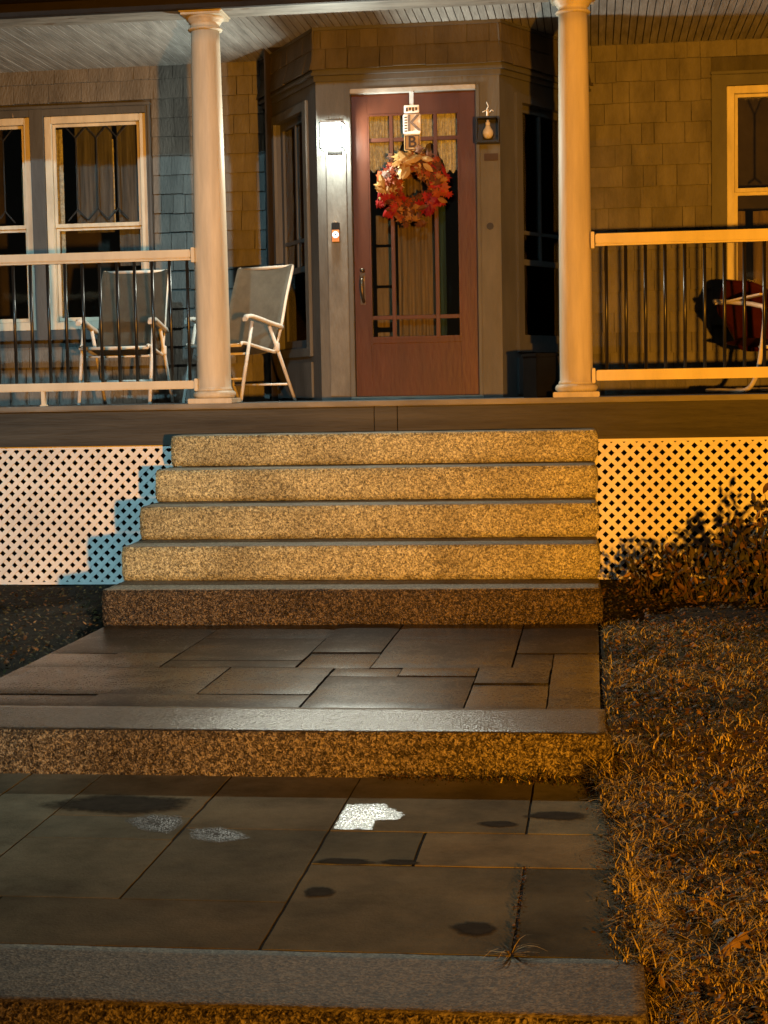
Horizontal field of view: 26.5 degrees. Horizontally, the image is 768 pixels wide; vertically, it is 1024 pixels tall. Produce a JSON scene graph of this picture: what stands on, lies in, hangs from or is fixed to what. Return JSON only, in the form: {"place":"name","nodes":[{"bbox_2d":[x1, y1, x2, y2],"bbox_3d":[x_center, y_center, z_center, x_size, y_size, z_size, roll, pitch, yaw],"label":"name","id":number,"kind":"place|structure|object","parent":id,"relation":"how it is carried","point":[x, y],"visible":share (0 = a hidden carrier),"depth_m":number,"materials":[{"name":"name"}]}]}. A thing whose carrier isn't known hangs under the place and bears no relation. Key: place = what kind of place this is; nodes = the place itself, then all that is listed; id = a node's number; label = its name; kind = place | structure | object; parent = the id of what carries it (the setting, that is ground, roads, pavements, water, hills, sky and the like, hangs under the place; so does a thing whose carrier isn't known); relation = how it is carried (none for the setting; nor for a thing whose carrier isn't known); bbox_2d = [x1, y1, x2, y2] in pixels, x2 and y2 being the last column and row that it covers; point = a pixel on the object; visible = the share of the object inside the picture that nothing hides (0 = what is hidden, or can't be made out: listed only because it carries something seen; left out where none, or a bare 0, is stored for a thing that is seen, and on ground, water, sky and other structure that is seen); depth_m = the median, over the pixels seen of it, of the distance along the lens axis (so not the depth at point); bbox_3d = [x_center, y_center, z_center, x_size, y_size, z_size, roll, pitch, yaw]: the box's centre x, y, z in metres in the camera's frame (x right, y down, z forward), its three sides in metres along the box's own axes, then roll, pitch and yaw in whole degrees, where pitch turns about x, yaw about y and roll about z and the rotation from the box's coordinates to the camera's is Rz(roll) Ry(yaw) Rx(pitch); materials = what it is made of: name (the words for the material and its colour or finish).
{"place":"outdoors","nodes":[
{"label":"outdoors","id":0,"kind":"place"},
{"bbox_2d":[0,624,599,708],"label":"path","id":1,"kind":"structure","parent":0,"point":[430,666],"depth_m":7.08,"materials":[{"name":"grey stone"}]},
{"bbox_2d":[464,632,553,708],"bbox_3d":[-0.318,0.730,7.321,2.540,0.098,2.190,-1,4,7],"label":"path bed","id":2,"kind":"object","parent":1,"relation":"attached to","point":[549,680],"depth_m":6.89,"materials":[{"name":"black soil"}]},
{"bbox_2d":[0,773,638,959],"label":"path","id":3,"kind":"structure","parent":0,"point":[69,876],"depth_m":4.67,"materials":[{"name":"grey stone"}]},
{"bbox_2d":[45,795,185,813],"bbox_3d":[-0.890,0.973,5.440,0.540,0.001,0.271,-1,4,7],"label":"damp spot","id":4,"kind":"object","parent":3,"relation":"on","point":[121,804],"visible":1,"depth_m":5.44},
{"bbox_2d":[128,815,179,831],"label":"puddle","id":5,"kind":"object","parent":3,"relation":"on","point":[161,823],"visible":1,"depth_m":5.20,"materials":[{"name":"grey liquid"}]},
{"bbox_2d":[192,828,245,841],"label":"puddle","id":6,"kind":"object","parent":3,"relation":"on","point":[217,834],"visible":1,"depth_m":5.04,"materials":[{"name":"grey liquid"}]},
{"bbox_2d":[305,887,334,895],"bbox_3d":[-0.176,1.034,4.445,0.096,0.001,0.104,-1,4,7],"label":"damp spot","id":7,"kind":"object","parent":3,"relation":"on","point":[318,891],"visible":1,"depth_m":4.45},
{"bbox_2d":[318,858,373,864],"bbox_3d":[-0.113,1.012,4.729,0.199,0.001,0.076,-1,4,7],"label":"damp spot","id":8,"kind":"object","parent":3,"relation":"on","point":[345,861],"visible":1,"depth_m":4.73,"materials":[{"name":"grey stone"}]},
{"bbox_2d":[334,803,402,829],"bbox_3d":[-0.037,0.973,5.225,0.214,0.001,0.328,-1,4,7],"label":"snow patch","id":9,"kind":"object","parent":3,"relation":"on","point":[360,816],"visible":1,"depth_m":5.23,"materials":[{"name":"white snow"}]},
{"bbox_2d":[382,859,418,864],"bbox_3d":[0.044,1.010,4.709,0.131,0.001,0.069,-1,4,7],"label":"damp spot","id":10,"kind":"object","parent":3,"relation":"on","point":[397,862],"visible":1,"depth_m":4.71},
{"bbox_2d":[453,922,495,935],"bbox_3d":[0.227,1.051,4.120,0.130,0.001,0.122,-1,4,7],"label":"damp spot","id":11,"kind":"object","parent":3,"relation":"on","point":[474,928],"visible":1,"depth_m":4.12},
{"bbox_2d":[378,774,586,785],"bbox_3d":[0.398,0.926,5.618,0.854,0.022,0.139,-1,4,7],"label":"slab foot debris","id":12,"kind":"object","parent":3,"relation":"on","point":[437,775],"visible":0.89,"depth_m":5.67,"materials":[{"name":"brown plant"}]},
{"bbox_2d":[480,821,516,826],"bbox_3d":[0.357,0.975,5.102,0.133,0.001,0.082,-1,4,-5],"label":"damp spot","id":13,"kind":"object","parent":3,"relation":"on","point":[499,823],"visible":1,"depth_m":5.11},
{"bbox_2d":[483,935,543,963],"bbox_3d":[0.317,1.048,3.924,0.152,0.030,0.158,-1,4,7],"label":"grass tuft","id":14,"kind":"object","parent":3,"relation":"on","point":[507,952],"visible":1,"depth_m":3.93,"materials":[{"name":"plant"}]},
{"bbox_2d":[509,866,530,951],"bbox_3d":[0.355,1.031,4.282,0.046,0.014,0.715,-1,4,7],"label":"joint debris","id":15,"kind":"object","parent":3,"relation":"on","point":[518,908],"visible":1,"depth_m":4.27,"materials":[{"name":"brown soil"}]},
{"bbox_2d":[463,761,621,786],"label":"grass","id":16,"kind":"structure","parent":3,"relation":"on","point":[557,778],"depth_m":5.62,"materials":[{"name":"plant"}]},
{"bbox_2d":[526,811,583,819],"bbox_3d":[0.544,0.965,5.191,0.222,0.001,0.124,-1,4,7],"label":"damp spot","id":17,"kind":"object","parent":3,"relation":"on","point":[555,815],"visible":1,"depth_m":5.19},
{"bbox_2d":[580,782,637,947],"bbox_3d":[0.645,0.988,4.772,0.159,0.018,1.656,-1,4,7],"label":"edge debris","id":18,"kind":"object","parent":3,"relation":"on","point":[612,890],"visible":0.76,"depth_m":4.39,"materials":[{"name":"brown plant"}]},
{"bbox_2d":[584,767,684,964],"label":"walk edge grass","id":19,"kind":"structure","parent":3,"relation":"on","point":[632,885],"depth_m":4.41,"materials":[{"name":"plant"}]},
{"bbox_2d":[0,574,767,1023],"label":"ground","id":20,"kind":"structure","parent":0,"point":[72,598],"depth_m":5.91,"materials":[{"name":"soil"}]},
{"bbox_2d":[0,584,109,673],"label":"leaf litter","id":21,"kind":"object","parent":20,"relation":"on","point":[20,629],"visible":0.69,"depth_m":8.79,"materials":[{"name":"brown plant"}]},
{"bbox_2d":[0,705,610,779],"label":"granite edge slab","id":22,"kind":"structure","parent":20,"relation":"on","point":[360,743],"depth_m":5.83,"materials":[{"name":"grey stone"}]},
{"bbox_2d":[0,944,648,1023],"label":"granite edge slab","id":23,"kind":"structure","parent":20,"relation":"on","point":[55,984],"depth_m":3.73,"materials":[{"name":"grey stone"}]},
{"bbox_2d":[102,428,603,628],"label":"granite steps","id":24,"kind":"structure","parent":20,"relation":"on","point":[374,528],"depth_m":9.01,"materials":[{"name":"beige stone"}]},
{"bbox_2d":[0,0,767,581],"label":"house","id":25,"kind":"structure","parent":20,"relation":"on","point":[154,124],"depth_m":11.27,"materials":[{"name":"paint"}]},
{"bbox_2d":[0,118,35,330],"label":"window","id":26,"kind":"structure","parent":25,"relation":"in","point":[22,124],"depth_m":12.43,"materials":[{"name":"paint"}]},
{"bbox_2d":[0,445,185,584],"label":"lattice panel","id":27,"kind":"object","parent":25,"relation":"attached to","point":[71,510],"visible":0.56,"depth_m":10.47,"materials":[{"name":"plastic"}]},
{"bbox_2d":[44,113,149,329],"bbox_3d":[-2.155,-2.197,12.440,0.790,1.600,0.167,-1,4,7],"label":"window","id":28,"kind":"structure","parent":25,"relation":"in","point":[94,149],"depth_m":12.44,"materials":[{"name":"paint"}]},
{"bbox_2d":[0,247,198,406],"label":"porch railing","id":29,"kind":"object","parent":25,"relation":"on","point":[116,258],"visible":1,"depth_m":10.43,"materials":[{"name":"white paint"}]},
{"bbox_2d":[75,269,173,404],"bbox_3d":[-1.810,-1.232,11.441,0.566,0.963,0.670,-1,4,7],"label":"folding chair","id":30,"kind":"object","parent":25,"relation":"on","point":[126,301],"visible":0.82,"depth_m":11.61,"materials":[{"name":"fabric"}]},
{"bbox_2d":[182,264,296,402],"bbox_3d":[-1.002,-1.238,11.327,0.566,0.963,0.670,2,5,33],"label":"folding chair","id":31,"kind":"object","parent":25,"relation":"on","point":[258,303],"visible":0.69,"depth_m":11.44,"materials":[{"name":"fabric"}]},
{"bbox_2d":[318,120,345,154],"bbox_3d":[-0.344,-2.523,10.991,0.162,0.210,0.194,-1,4,7],"label":"porch lantern","id":32,"kind":"object","parent":25,"relation":"attached to","point":[334,138],"visible":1,"depth_m":11.06,"materials":[{"name":"white glass"}]},
{"bbox_2d":[331,222,339,241],"bbox_3d":[-0.328,-1.902,11.109,0.056,0.132,0.027,-1,4,7],"label":"doorbell","id":33,"kind":"object","parent":25,"relation":"attached to","point":[335,226],"visible":1,"depth_m":11.10,"materials":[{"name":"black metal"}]},
{"bbox_2d":[351,90,479,396],"bbox_3d":[0.222,-1.820,11.172,0.846,2.040,0.235,-1,4,7],"label":"front door","id":34,"kind":"structure","parent":25,"relation":"in","point":[423,360],"depth_m":11.16,"materials":[{"name":"red paint"}]},
{"bbox_2d":[403,91,421,150],"bbox_3d":[0.196,-2.635,11.035,0.127,0.398,0.108,-1,4,7],"label":"hanging door sign","id":35,"kind":"object","parent":34,"relation":"hanging from","point":[412,126],"visible":1,"depth_m":10.99,"materials":[{"name":"wood"}]},
{"bbox_2d":[374,144,453,228],"bbox_3d":[0.195,-2.190,10.962,0.541,0.565,0.145,-1,4,7],"label":"wreath","id":36,"kind":"object","parent":35,"relation":"hanging from","point":[389,187],"visible":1,"depth_m":10.94,"materials":[{"name":"orange plant"}]},
{"bbox_2d":[476,102,499,144],"bbox_3d":[0.693,-2.601,10.902,0.156,0.276,0.099,-1,4,7],"label":"old light fixture","id":37,"kind":"object","parent":25,"relation":"attached to","point":[487,129],"visible":1,"depth_m":10.90,"materials":[{"name":"black metal"}]},
{"bbox_2d":[487,223,493,229],"bbox_3d":[0.715,-1.924,10.998,0.048,0.048,0.003,-1,4,7],"label":"old bell button","id":38,"kind":"object","parent":25,"relation":"attached to","point":[490,226],"visible":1,"depth_m":11.00,"materials":[{"name":"black metal"}]},
{"bbox_2d":[484,153,497,160],"bbox_3d":[0.719,-2.382,10.963,0.094,0.048,0.006,-1,4,7],"label":"number plate","id":39,"kind":"object","parent":25,"relation":"attached to","point":[490,156],"visible":1,"depth_m":10.96,"materials":[{"name":"brown metal"}]},
{"bbox_2d":[522,353,558,397],"bbox_3d":[0.993,-0.866,10.364,0.174,0.279,0.184,-3,5,-26],"label":"storage box","id":40,"kind":"object","parent":25,"relation":"on","point":[540,375],"visible":0.96,"depth_m":10.29,"materials":[{"name":"black plastic"}]},
{"bbox_2d":[591,228,767,382],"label":"porch railing","id":41,"kind":"object","parent":25,"relation":"on","point":[664,239],"visible":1,"depth_m":9.97,"materials":[{"name":"white paint"}]},
{"bbox_2d":[594,437,767,579],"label":"lattice panel","id":42,"kind":"object","parent":25,"relation":"attached to","point":[680,488],"visible":0.65,"depth_m":9.98,"materials":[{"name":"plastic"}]},
{"bbox_2d":[705,280,767,392],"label":"metal lawn chair","id":43,"kind":"object","parent":25,"relation":"on","point":[754,313],"visible":0.87,"depth_m":11.06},
{"bbox_2d":[727,85,767,288],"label":"window","id":44,"kind":"structure","parent":25,"relation":"in","point":[735,218],"depth_m":11.77,"materials":[{"name":"paint"}]},
{"bbox_2d":[609,734,649,752],"bbox_3d":[0.835,0.803,5.736,0.272,0.049,0.268,-1,4,7],"label":"grass tuft","id":45,"kind":"object","parent":20,"relation":"on","point":[624,746],"visible":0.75,"depth_m":5.72,"materials":[{"name":"plant"}]},
{"bbox_2d":[615,543,667,598],"bbox_3d":[1.479,0.392,9.250,0.343,0.433,0.363,-1,4,7],"label":"shrub","id":46,"kind":"object","parent":20,"relation":"on","point":[647,586],"visible":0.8,"depth_m":9.20,"materials":[{"name":"brown plant"}]},
{"bbox_2d":[609,887,683,916],"bbox_3d":[0.691,1.042,4.382,0.244,0.045,0.243,-1,4,7],"label":"grass tuft","id":47,"kind":"object","parent":20,"relation":"on","point":[661,905],"visible":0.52,"depth_m":4.36,"materials":[{"name":"plant"}]},
{"bbox_2d":[566,726,759,1023],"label":"edge grass","id":48,"kind":"structure","parent":20,"relation":"on","point":[602,770],"depth_m":4.48,"materials":[{"name":"plant"}]},
{"bbox_2d":[644,939,725,999],"bbox_3d":[0.651,1.090,3.906,0.331,0.062,0.362,-1,4,7],"label":"grass tuft","id":49,"kind":"object","parent":20,"relation":"on","point":[658,976],"visible":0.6,"depth_m":3.90,"materials":[{"name":"plant"}]},
{"bbox_2d":[602,575,767,657],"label":"ground cover","id":50,"kind":"object","parent":20,"relation":"on","point":[667,617],"visible":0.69,"depth_m":8.22,"materials":[{"name":"brown plant"}]},
{"bbox_2d":[640,535,752,604],"bbox_3d":[1.696,0.369,8.893,0.606,0.484,0.430,-1,4,7],"label":"shrub","id":51,"kind":"object","parent":20,"relation":"on","point":[708,565],"visible":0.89,"depth_m":8.88,"materials":[{"name":"green plant"}]},
{"bbox_2d":[698,897,718,908],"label":"fallen leaf","id":52,"kind":"object","parent":20,"relation":"on","point":[707,899],"visible":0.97,"depth_m":4.35,"materials":[{"name":"orange plant"}]},
{"bbox_2d":[715,788,725,795],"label":"fallen leaf","id":53,"kind":"object","parent":20,"relation":"on","point":[720,791],"visible":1,"depth_m":5.29,"materials":[{"name":"brown plant"}]},
{"bbox_2d":[717,930,751,959],"bbox_3d":[0.866,1.091,4.054,0.128,0.085,0.040,-3,5,-21],"label":"fallen leaf","id":54,"kind":"object","parent":20,"relation":"on","point":[740,937],"visible":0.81,"depth_m":4.04,"materials":[{"name":"orange plant"}]},
{"bbox_2d":[714,708,754,724],"bbox_3d":[1.286,0.737,5.913,0.214,0.039,0.204,-1,4,7],"label":"grass tuft","id":55,"kind":"object","parent":20,"relation":"on","point":[736,717],"visible":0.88,"depth_m":5.92,"materials":[{"name":"plant"}]},
{"bbox_2d":[713,483,767,604],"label":"shrub","id":56,"kind":"object","parent":20,"relation":"on","point":[755,558],"visible":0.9,"depth_m":8.79,"materials":[{"name":"green plant"}]},
{"bbox_2d":[590,614,767,1023],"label":"grass","id":57,"kind":"structure","parent":0,"point":[736,861],"depth_m":5.31,"materials":[{"name":"plant"}]},
{"bbox_2d":[713,992,725,1007],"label":"fallen leaf","id":58,"kind":"object","parent":57,"relation":"on","point":[719,998],"visible":1,"depth_m":3.75,"materials":[{"name":"brown plant"}]},
{"bbox_2d":[744,850,760,854],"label":"fallen leaf","id":59,"kind":"object","parent":57,"relation":"on","point":[754,852],"visible":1,"depth_m":4.74,"materials":[{"name":"orange plant"}]}
]}

